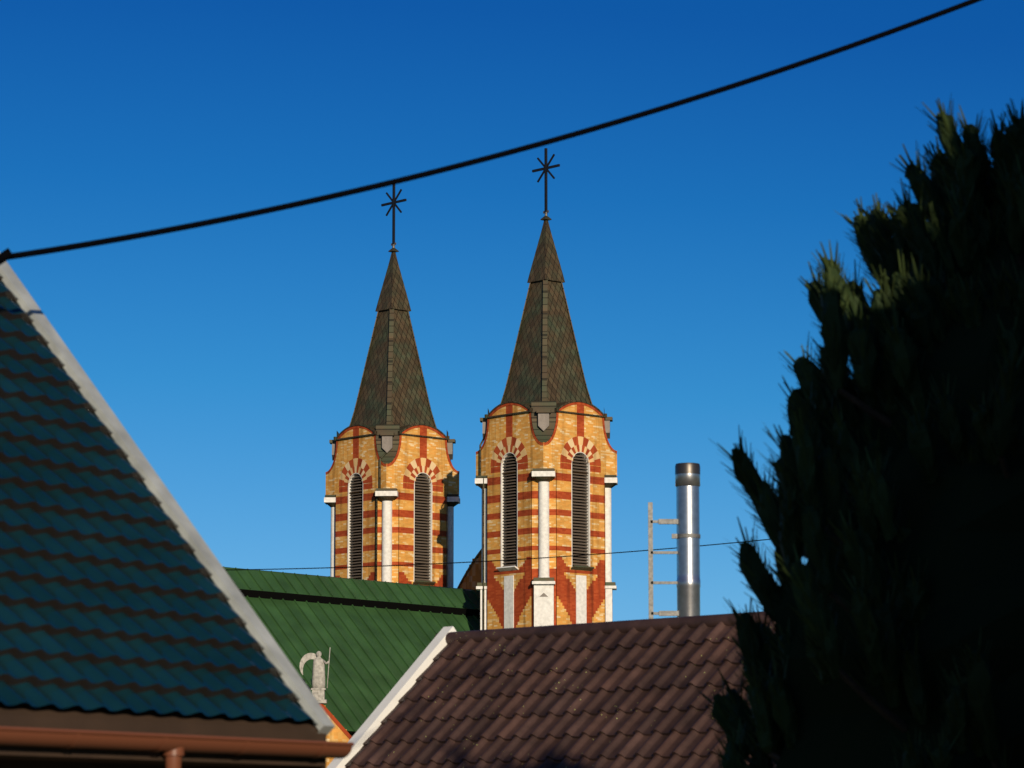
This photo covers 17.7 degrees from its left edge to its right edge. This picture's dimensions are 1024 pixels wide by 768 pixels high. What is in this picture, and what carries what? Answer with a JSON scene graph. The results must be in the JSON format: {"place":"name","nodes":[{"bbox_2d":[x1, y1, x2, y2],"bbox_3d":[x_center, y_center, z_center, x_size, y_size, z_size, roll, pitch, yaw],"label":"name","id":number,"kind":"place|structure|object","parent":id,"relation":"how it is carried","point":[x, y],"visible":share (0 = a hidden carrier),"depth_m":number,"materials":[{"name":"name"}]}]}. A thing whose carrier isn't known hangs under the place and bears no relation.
{"place":"outdoors","nodes":[
{"label":"outdoors","id":0,"kind":"place"},
{"bbox_2d":[223,549,481,767],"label":"church nave and gables","id":1,"kind":"structure","parent":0,"point":[352,649],"depth_m":159.30,"materials":[{"name":"green metal"}]},
{"bbox_2d":[324,185,459,736],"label":"church tower","id":2,"kind":"structure","parent":0,"point":[391,497],"depth_m":172.52,"materials":[{"name":"brick"}]},
{"bbox_2d":[0,0,981,569],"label":"overhead cables","id":3,"kind":"object","parent":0,"point":[6,254],"visible":0.86,"depth_m":22.01,"materials":[{"name":"black rubber"}]},
{"bbox_2d":[0,0,1023,620],"label":"sky","id":4,"kind":"structure","parent":0,"point":[232,354],"materials":[{"name":"blue"}]},
{"bbox_2d":[475,148,617,629],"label":"church tower","id":5,"kind":"structure","parent":0,"point":[546,480],"depth_m":163.40,"materials":[{"name":"brick"}]},
{"label":"ground","id":6,"kind":"structure","parent":0,"visible":0},
{"bbox_2d":[0,261,353,767],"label":"house roof","id":7,"kind":"structure","parent":6,"relation":"on","point":[134,633],"depth_m":18.61,"materials":[{"name":"teal tile"}]},
{"bbox_2d":[327,463,775,767],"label":"brown roof house","id":8,"kind":"structure","parent":6,"relation":"on","point":[618,694],"depth_m":37.37,"materials":[{"name":"brown tile"}]},
{"bbox_2d":[694,92,1023,767],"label":"pine tree","id":9,"kind":"object","parent":6,"relation":"on","point":[907,249],"visible":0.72,"depth_m":19.44,"materials":[{"name":"green plant"}]},
{"bbox_2d":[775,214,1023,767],"bbox_3d":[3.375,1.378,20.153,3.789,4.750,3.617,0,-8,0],"label":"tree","id":10,"kind":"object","parent":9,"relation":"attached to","point":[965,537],"visible":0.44,"depth_m":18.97,"materials":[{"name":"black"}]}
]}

